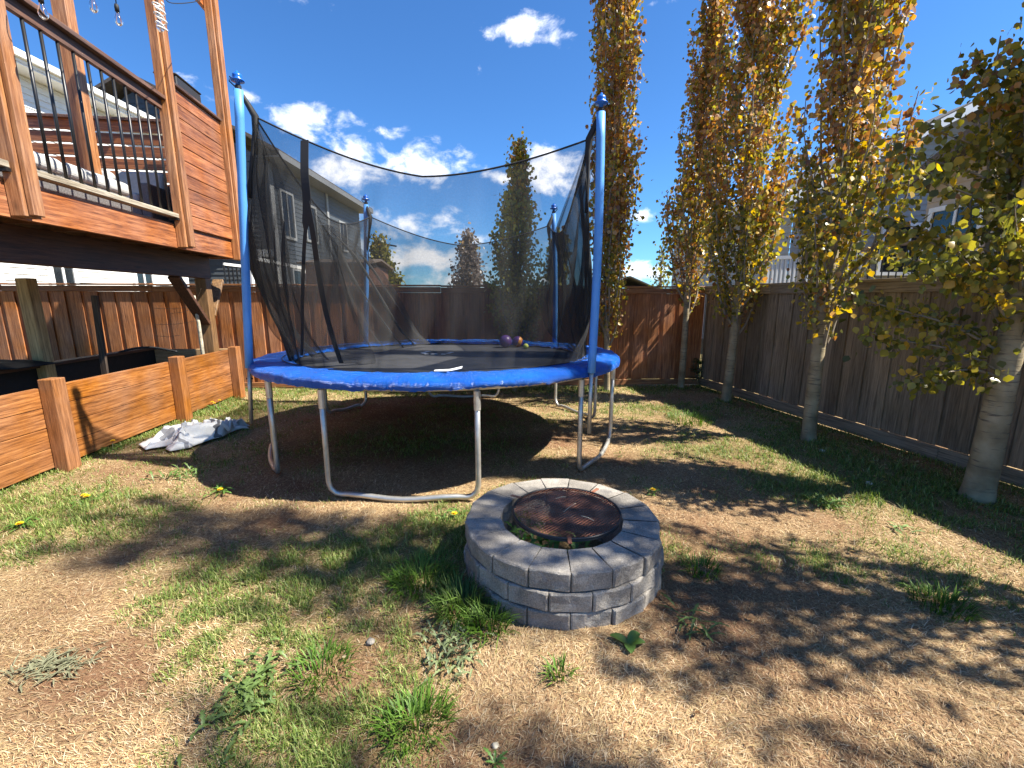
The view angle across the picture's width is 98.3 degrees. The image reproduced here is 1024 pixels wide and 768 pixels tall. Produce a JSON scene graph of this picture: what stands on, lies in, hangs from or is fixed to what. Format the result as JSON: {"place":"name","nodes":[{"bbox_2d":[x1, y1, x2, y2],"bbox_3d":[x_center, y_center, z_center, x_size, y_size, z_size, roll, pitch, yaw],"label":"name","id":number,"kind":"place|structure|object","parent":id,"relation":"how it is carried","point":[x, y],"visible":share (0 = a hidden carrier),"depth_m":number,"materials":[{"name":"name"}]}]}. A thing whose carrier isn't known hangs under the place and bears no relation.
{"place":"outdoors","nodes":[
{"label":"outdoors","id":0,"kind":"place"},
{"bbox_2d":[0,46,188,291],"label":"neighbour house","id":1,"kind":"structure","parent":0,"point":[9,272],"depth_m":9.70,"materials":[{"name":"white"}]},
{"bbox_2d":[46,266,79,282],"bbox_3d":[-9.955,-1.976,9.905,0.060,1.480,0.630,0,11,0],"label":"window","id":2,"kind":"structure","parent":1,"relation":"in","point":[55,274],"depth_m":9.78,"materials":[{"name":"white paint"}]},
{"bbox_2d":[132,273,155,291],"bbox_3d":[-9.955,-2.396,12.064,0.060,1.480,0.680,0,11,0],"label":"window","id":3,"kind":"structure","parent":1,"relation":"in","point":[137,278],"depth_m":11.94,"materials":[{"name":"white paint"}]},
{"bbox_2d":[94,77,372,286],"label":"neighbour house","id":4,"kind":"structure","parent":0,"point":[332,201],"depth_m":16.69,"materials":[{"name":"grey"}]},
{"bbox_2d":[285,192,296,240],"bbox_3d":[-8.155,-6.140,16.125,0.060,1.680,0.980,0,11,0],"label":"window","id":5,"kind":"structure","parent":4,"relation":"in","point":[289,192],"depth_m":16.37,"materials":[{"name":"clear glass"}]},
{"bbox_2d":[292,268,300,286],"bbox_3d":[-8.155,-3.555,17.238,0.060,1.780,1.380,0,11,0],"label":"window","id":6,"kind":"structure","parent":4,"relation":"in","point":[298,277],"depth_m":16.75,"materials":[{"name":"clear glass"}]},
{"bbox_2d":[307,209,312,242],"bbox_3d":[-8.155,-6.502,17.990,0.060,1.480,1.080,0,11,0],"label":"window","id":7,"kind":"structure","parent":4,"relation":"in","point":[308,231],"depth_m":17.74,"materials":[{"name":"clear glass"}]},
{"bbox_2d":[0,342,1023,767],"bbox_3d":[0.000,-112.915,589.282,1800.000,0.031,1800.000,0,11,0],"label":"ground","id":8,"kind":"structure","parent":0,"point":[698,536],"depth_m":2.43,"materials":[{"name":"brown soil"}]},
{"bbox_2d":[0,516,48,532],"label":"dandelion plant","id":9,"kind":"object","parent":8,"relation":"on","point":[22,523],"visible":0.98,"depth_m":3.12,"materials":[{"name":"green plant"}]},
{"bbox_2d":[0,641,108,692],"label":"grass clump","id":10,"kind":"object","parent":8,"relation":"on","point":[51,656],"visible":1,"depth_m":1.94,"materials":[{"name":"green plant"}]},
{"bbox_2d":[70,490,108,507],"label":"dandelion plant","id":11,"kind":"object","parent":8,"relation":"on","point":[85,495],"visible":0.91,"depth_m":3.55,"materials":[{"name":"green plant"}]},
{"bbox_2d":[97,439,135,453],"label":"dandelion plant","id":12,"kind":"object","parent":8,"relation":"on","point":[112,447],"visible":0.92,"depth_m":4.70,"materials":[{"name":"green plant"}]},
{"bbox_2d":[0,0,240,353],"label":"raised deck","id":13,"kind":"structure","parent":8,"relation":"on","point":[39,226],"depth_m":5.03,"materials":[{"name":"brown wood"}]},
{"bbox_2d":[0,151,132,211],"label":"outdoor sofa","id":14,"kind":"object","parent":13,"relation":"on","point":[56,166],"visible":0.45,"depth_m":4.23,"materials":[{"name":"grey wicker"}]},
{"bbox_2d":[102,171,174,223],"bbox_3d":[-5.443,-2.497,5.893,1.540,0.774,0.780,-2,11,-8],"label":"outdoor sofa","id":15,"kind":"object","parent":13,"relation":"on","point":[134,185],"visible":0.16,"depth_m":6.00,"materials":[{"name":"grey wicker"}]},
{"bbox_2d":[153,71,200,102],"bbox_3d":[-4.390,-3.029,6.000,0.275,1.898,0.594,-2,11,-8],"label":"tall cabinet","id":16,"kind":"object","parent":13,"relation":"on","point":[187,87],"visible":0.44,"depth_m":5.79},
{"bbox_2d":[166,0,199,3],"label":"light cable","id":17,"kind":"object","parent":13,"relation":"hanging from","point":[183,3],"visible":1,"depth_m":4.41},
{"bbox_2d":[37,0,48,19],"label":"light bulb","id":18,"kind":"object","parent":17,"relation":"hanging from","point":[42,12],"visible":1,"depth_m":3.14,"materials":[{"name":"white"}]},
{"bbox_2d":[88,0,98,12],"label":"light bulb","id":19,"kind":"object","parent":17,"relation":"hanging from","point":[93,6],"visible":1,"depth_m":3.48,"materials":[{"name":"white"}]},
{"bbox_2d":[114,0,122,25],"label":"light bulb","id":20,"kind":"object","parent":17,"relation":"hanging from","point":[118,20],"visible":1,"depth_m":3.76,"materials":[{"name":"white"}]},
{"bbox_2d":[152,2,167,31],"bbox_3d":[-3.139,-3.279,3.947,0.098,0.231,0.102,0,11,0],"label":"spiral ornament","id":21,"kind":"object","parent":17,"relation":"hanging from","point":[160,18],"visible":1,"depth_m":3.94,"materials":[{"name":"white paint"}]},
{"bbox_2d":[156,0,163,32],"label":"light bulb","id":22,"kind":"object","parent":17,"relation":"hanging from","point":[160,30],"visible":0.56,"depth_m":4.12,"materials":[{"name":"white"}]},
{"bbox_2d":[0,346,245,489],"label":"planter box","id":23,"kind":"object","parent":8,"relation":"on","point":[71,414],"visible":0.9,"depth_m":4.85,"materials":[{"name":"brown wood"}]},
{"bbox_2d":[0,359,63,368],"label":"black netting","id":24,"kind":"object","parent":23,"relation":"on","point":[15,364],"visible":1,"depth_m":4.94,"materials":[{"name":"black fabric"}]},
{"bbox_2d":[14,278,56,378],"bbox_3d":[-5.500,-0.419,5.165,0.157,1.589,0.120,0,11,0],"label":"timber post","id":25,"kind":"object","parent":23,"relation":"on","point":[28,292],"visible":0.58,"depth_m":5.08,"materials":[{"name":"brown wood"}]},
{"bbox_2d":[91,295,108,374],"bbox_3d":[-5.109,-0.554,5.495,0.118,1.071,0.030,0,11,0],"label":"garden stake","id":26,"kind":"object","parent":23,"relation":"in","point":[99,333],"visible":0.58,"depth_m":5.47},
{"bbox_2d":[118,346,177,352],"bbox_3d":[-5.209,-0.487,6.323,0.846,0.105,0.032,0,11,0],"label":"garden hose","id":27,"kind":"object","parent":23,"relation":"on","point":[147,347],"visible":0.99,"depth_m":6.31,"materials":[{"name":"black rubber"}]},
{"bbox_2d":[194,295,204,354],"bbox_3d":[-4.679,-0.699,6.642,0.054,1.239,0.159,-6,12,-27],"label":"garden stake","id":28,"kind":"object","parent":23,"relation":"in","point":[201,344],"visible":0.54,"depth_m":6.63,"materials":[{"name":"white plastic"}]},
{"bbox_2d":[154,290,200,336],"bbox_3d":[-4.850,-1.037,6.471,0.774,0.698,0.106,0,11,0],"label":"stake wire","id":29,"kind":"object","parent":28,"relation":"attached to","point":[172,313],"visible":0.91,"depth_m":6.47,"materials":[{"name":"metal"}]},
{"bbox_2d":[140,462,215,481],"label":"dandelion plant","id":30,"kind":"object","parent":8,"relation":"on","point":[195,469],"visible":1,"depth_m":4.01,"materials":[{"name":"green plant"}]},
{"bbox_2d":[139,417,249,450],"bbox_3d":[-3.533,0.505,5.045,0.544,0.244,1.075,9,14,39],"label":"towel","id":31,"kind":"object","parent":8,"relation":"on","point":[185,434],"visible":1,"depth_m":4.91,"materials":[{"name":"fabric"}]},
{"bbox_2d":[203,481,233,496],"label":"dandelion plant","id":32,"kind":"object","parent":8,"relation":"on","point":[221,488],"visible":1,"depth_m":3.70,"materials":[{"name":"green plant"}]},
{"bbox_2d":[203,399,234,410],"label":"dandelion plant","id":33,"kind":"object","parent":8,"relation":"on","point":[217,407],"visible":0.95,"depth_m":6.44,"materials":[{"name":"green plant"}]},
{"bbox_2d":[176,637,303,766],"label":"weed","id":34,"kind":"object","parent":8,"relation":"on","point":[247,693],"visible":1,"depth_m":1.79,"materials":[{"name":"green plant"}]},
{"bbox_2d":[250,265,305,283],"bbox_3d":[-6.303,-2.212,12.710,0.951,2.691,2.176,3,11,16],"label":"white railing","id":35,"kind":"object","parent":8,"relation":"on","point":[252,280],"visible":0.01,"depth_m":13.08,"materials":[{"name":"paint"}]},
{"bbox_2d":[223,263,241,283],"bbox_3d":[-7.090,-2.178,11.547,0.060,1.869,0.638,7,13,32],"label":"white railing","id":36,"kind":"object","parent":35,"relation":"attached to","point":[231,265],"visible":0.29,"depth_m":11.29,"materials":[{"name":"paint"}]},
{"bbox_2d":[273,631,367,701],"bbox_3d":[-0.816,1.214,1.927,0.386,0.093,0.382,0,11,0],"label":"grass tuft","id":37,"kind":"object","parent":8,"relation":"on","point":[312,654],"visible":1,"depth_m":1.95,"materials":[{"name":"green plant"}]},
{"bbox_2d":[296,259,393,286],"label":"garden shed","id":38,"kind":"structure","parent":8,"relation":"on","point":[384,266],"depth_m":14.06,"materials":[{"name":"grey"}]},
{"bbox_2d":[0,283,704,387],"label":"wooden fence","id":39,"kind":"object","parent":8,"relation":"on","point":[645,347],"visible":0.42,"depth_m":7.76,"materials":[{"name":"brown wood"}]},
{"bbox_2d":[366,637,374,645],"bbox_3d":[-0.666,1.213,2.085,0.042,0.026,0.040,0,11,0],"label":"pebble","id":40,"kind":"object","parent":8,"relation":"on","point":[370,641],"visible":1,"depth_m":2.07,"materials":[{"name":"stone"}]},
{"bbox_2d":[369,230,405,286],"bbox_3d":[-4.761,-3.610,16.574,1.610,4.074,1.732,0,11,0],"label":"background tree","id":41,"kind":"object","parent":8,"relation":"on","point":[379,248],"visible":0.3,"depth_m":16.23,"materials":[{"name":"green plant"}]},
{"bbox_2d":[365,674,464,763],"bbox_3d":[-0.365,1.251,1.700,0.386,0.107,0.377,-3,11,-13],"label":"grass tuft","id":42,"kind":"object","parent":8,"relation":"on","point":[413,707],"visible":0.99,"depth_m":1.71,"materials":[{"name":"green plant"}]},
{"bbox_2d":[376,547,464,602],"bbox_3d":[-0.501,1.071,2.520,0.560,0.137,0.546,0,11,0],"label":"grass tuft","id":43,"kind":"object","parent":8,"relation":"on","point":[422,563],"visible":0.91,"depth_m":2.55,"materials":[{"name":"green plant"}]},
{"bbox_2d":[229,70,619,501],"bbox_3d":[-0.778,-1.067,5.038,3.987,3.371,3.986,0,11,0],"label":"trampoline","id":44,"kind":"object","parent":8,"relation":"on","point":[394,351],"visible":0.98,"depth_m":3.93,"materials":[{"name":"metal"}]},
{"bbox_2d":[499,335,511,346],"bbox_3d":[-0.090,-0.603,6.245,0.176,0.176,0.176,33,26,-16],"label":"rubber ball","id":45,"kind":"object","parent":44,"relation":"on","point":[505,340],"visible":1,"depth_m":6.18,"materials":[{"name":"purple rubber"}]},
{"bbox_2d":[512,336,522,346],"bbox_3d":[0.080,-0.604,6.305,0.156,0.156,0.156,33,26,-16],"label":"rubber ball","id":46,"kind":"object","parent":44,"relation":"on","point":[517,341],"visible":1,"depth_m":6.25,"materials":[{"name":"rubber"}]},
{"bbox_2d":[432,507,469,520],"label":"dandelion plant","id":47,"kind":"object","parent":8,"relation":"on","point":[453,512],"visible":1,"depth_m":3.29,"materials":[{"name":"green plant"}]},
{"bbox_2d":[412,608,493,685],"bbox_3d":[-0.260,1.198,2.057,0.380,0.058,0.398,-4,12,-20],"label":"dandelion plant","id":48,"kind":"object","parent":8,"relation":"on","point":[444,644],"visible":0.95,"depth_m":2.01,"materials":[{"name":"green plant"}]},
{"bbox_2d":[414,568,503,635],"bbox_3d":[-0.256,1.099,2.301,0.536,0.180,0.516,-11,15,-43],"label":"grass tuft","id":49,"kind":"object","parent":8,"relation":"on","point":[449,596],"visible":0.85,"depth_m":2.30,"materials":[{"name":"green plant"}]},
{"bbox_2d":[447,222,487,287],"bbox_3d":[-1.461,-3.211,14.602,1.364,4.044,1.472,0,11,0],"label":"background tree","id":50,"kind":"object","parent":8,"relation":"on","point":[469,262],"visible":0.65,"depth_m":14.28,"materials":[{"name":"green plant"}]},
{"bbox_2d":[450,595,526,655],"bbox_3d":[-0.115,1.137,2.187,0.438,0.152,0.408,0,11,0],"label":"grass tuft","id":51,"kind":"object","parent":8,"relation":"on","point":[495,618],"visible":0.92,"depth_m":2.17,"materials":[{"name":"green plant"}]},
{"bbox_2d":[483,747,507,767],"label":"dandelion plant","id":52,"kind":"object","parent":8,"relation":"on","point":[500,758],"visible":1,"depth_m":1.55,"materials":[{"name":"green plant"}]},
{"bbox_2d":[491,742,498,748],"bbox_3d":[-0.061,1.322,1.617,0.024,0.016,0.024,-4,12,-22],"label":"pebble","id":53,"kind":"object","parent":52,"relation":"attached to","point":[495,745],"visible":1,"depth_m":1.61,"materials":[{"name":"white stone"}]},
{"bbox_2d":[479,126,546,391],"bbox_3d":[0.081,-1.911,7.304,1.210,4.270,1.063,-10,15,-42],"label":"aspen tree","id":54,"kind":"object","parent":8,"relation":"on","point":[517,216],"visible":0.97,"depth_m":7.12,"materials":[{"name":"green plant"}]},
{"bbox_2d":[73,386,1023,712],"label":"fallen leaves","id":55,"kind":"object","parent":8,"relation":"on","point":[751,616],"visible":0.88,"depth_m":3.98,"materials":[{"name":"yellow plant"}]},
{"bbox_2d":[541,225,563,287],"bbox_3d":[1.415,-2.977,13.705,1.089,3.927,1.352,0,11,0],"label":"background tree","id":56,"kind":"object","parent":8,"relation":"on","point":[547,248],"visible":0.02,"depth_m":13.43,"materials":[{"name":"green plant"}]},
{"bbox_2d":[538,650,583,684],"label":"grass tuft","id":57,"kind":"object","parent":8,"relation":"on","point":[563,663],"visible":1,"depth_m":1.92,"materials":[{"name":"green plant"}]},
{"bbox_2d":[464,478,663,630],"bbox_3d":[0.302,0.955,2.721,1.195,0.319,1.189,0,11,0],"label":"fire pit","id":58,"kind":"object","parent":8,"relation":"on","point":[618,571],"visible":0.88,"depth_m":2.29,"materials":[{"name":"concrete"}]},
{"bbox_2d":[504,510,590,555],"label":"pit weeds","id":59,"kind":"object","parent":58,"relation":"in","point":[550,543],"visible":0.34,"depth_m":2.69,"materials":[{"name":"green plant"}]},
{"bbox_2d":[510,487,621,543],"bbox_3d":[0.336,0.783,2.688,0.665,0.028,0.716,-2,11,-8],"label":"fire grate","id":60,"kind":"object","parent":58,"relation":"on","point":[569,539],"visible":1,"depth_m":2.67,"materials":[{"name":"brown metal"}]},
{"bbox_2d":[584,0,651,391],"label":"aspen tree","id":61,"kind":"object","parent":8,"relation":"on","point":[620,22],"visible":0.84,"depth_m":6.87,"materials":[{"name":"yellow plant"}]},
{"bbox_2d":[610,630,644,653],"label":"weed","id":62,"kind":"object","parent":8,"relation":"on","point":[632,640],"visible":1,"depth_m":2.08,"materials":[{"name":"green plant"}]},
{"bbox_2d":[643,487,659,496],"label":"dandelion plant","id":63,"kind":"object","parent":8,"relation":"on","point":[652,494],"visible":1,"depth_m":3.65,"materials":[{"name":"green plant"}]},
{"bbox_2d":[647,236,673,285],"bbox_3d":[3.932,-2.261,11.793,0.891,3.255,0.675,0,11,0],"label":"background tree","id":64,"kind":"object","parent":8,"relation":"on","point":[660,269],"visible":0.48,"depth_m":11.59,"materials":[{"name":"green plant"}]},
{"bbox_2d":[665,408,715,426],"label":"grass tuft","id":65,"kind":"object","parent":8,"relation":"on","point":[690,422],"visible":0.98,"depth_m":5.89,"materials":[{"name":"green plant"}]},
{"bbox_2d":[659,592,729,642],"bbox_3d":[0.891,1.163,2.247,0.251,0.049,0.391,-5,12,-26],"label":"dandelion plant","id":66,"kind":"object","parent":8,"relation":"on","point":[690,632],"visible":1,"depth_m":2.18,"materials":[{"name":"green plant"}]},
{"bbox_2d":[688,358,703,384],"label":"corner shrub","id":67,"kind":"object","parent":8,"relation":"on","point":[699,363],"visible":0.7,"depth_m":8.19,"materials":[{"name":"green plant"}]},
{"bbox_2d":[655,0,739,388],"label":"aspen tree","id":68,"kind":"object","parent":8,"relation":"on","point":[713,20],"visible":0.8,"depth_m":7.19,"materials":[{"name":"yellow plant"}]},
{"bbox_2d":[676,551,729,582],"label":"grass tuft","id":69,"kind":"object","parent":8,"relation":"on","point":[706,564],"visible":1,"depth_m":2.66,"materials":[{"name":"green plant"}]},
{"bbox_2d":[692,0,819,401],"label":"aspen tree","id":70,"kind":"object","parent":8,"relation":"on","point":[764,47],"visible":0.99,"depth_m":6.14,"materials":[{"name":"yellow plant"}]},
{"bbox_2d":[799,492,854,508],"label":"dandelion plant","id":71,"kind":"object","parent":8,"relation":"on","point":[822,498],"visible":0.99,"depth_m":3.49,"materials":[{"name":"green plant"}]},
{"bbox_2d":[698,274,1023,487],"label":"grey fence","id":72,"kind":"object","parent":8,"relation":"on","point":[774,348],"visible":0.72,"depth_m":5.14,"materials":[{"name":"grey wood"}]},
{"bbox_2d":[783,0,944,441],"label":"aspen tree","id":73,"kind":"object","parent":8,"relation":"on","point":[867,29],"visible":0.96,"depth_m":4.37,"materials":[{"name":"yellow plant"}]},
{"bbox_2d":[887,521,923,533],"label":"dandelion plant","id":74,"kind":"object","parent":8,"relation":"on","point":[901,527],"visible":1,"depth_m":3.11,"materials":[{"name":"green plant"}]},
{"bbox_2d":[822,2,1023,504],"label":"aspen tree","id":75,"kind":"object","parent":8,"relation":"on","point":[983,471],"visible":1,"depth_m":3.26,"materials":[{"name":"yellow plant"}]},
{"bbox_2d":[898,575,994,623],"bbox_3d":[2.276,1.129,2.342,0.395,0.104,0.392,9,14,39],"label":"grass tuft","id":76,"kind":"object","parent":8,"relation":"on","point":[954,596],"visible":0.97,"depth_m":2.35,"materials":[{"name":"green plant"}]},
{"bbox_2d":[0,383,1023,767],"bbox_3d":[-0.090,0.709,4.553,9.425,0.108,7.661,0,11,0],"label":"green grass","id":77,"kind":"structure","parent":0,"point":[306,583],"depth_m":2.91,"materials":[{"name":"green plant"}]},
{"bbox_2d":[6,0,1023,287],"label":"sky","id":78,"kind":"structure","parent":0,"point":[418,87],"materials":[{"name":"blue"}]},
{"bbox_2d":[620,276,651,285],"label":"neighbour house","id":79,"kind":"structure","parent":0,"point":[631,281],"depth_m":39.91,"materials":[{"name":"concrete"}]},
{"bbox_2d":[665,101,986,336],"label":"neighbour house","id":80,"kind":"structure","parent":0,"point":[932,145],"depth_m":12.04,"materials":[{"name":"grey"}]},
{"bbox_2d":[875,223,921,274],"bbox_3d":[10.800,-3.671,12.071,1.580,1.380,0.060,0,11,0],"label":"window","id":81,"kind":"structure","parent":80,"relation":"in","point":[900,269],"depth_m":12.12,"materials":[{"name":"white paint"}]},
{"bbox_2d":[796,233,980,281],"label":"neighbour deck","id":82,"kind":"structure","parent":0,"point":[865,250],"depth_m":7.69,"materials":[{"name":"grey wood"}]},
{"bbox_2d":[766,253,863,282],"bbox_3d":[7.614,-1.943,11.338,2.253,2.688,0.080,1,11,5],"label":"white railing","id":83,"kind":"object","parent":82,"relation":"attached to","point":[782,258],"visible":0.13,"depth_m":11.20,"materials":[{"name":"paint"}]},
{"bbox_2d":[891,108,1017,276],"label":"neighbour house","id":84,"kind":"structure","parent":0,"point":[934,208],"depth_m":8.62,"materials":[{"name":"beige"}]},
{"bbox_2d":[920,199,984,276],"bbox_3d":[8.555,-2.404,8.701,0.060,2.180,1.130,0,11,0],"label":"window","id":85,"kind":"structure","parent":84,"relation":"in","point":[954,217],"depth_m":8.73,"materials":[{"name":"white paint"}]}
]}

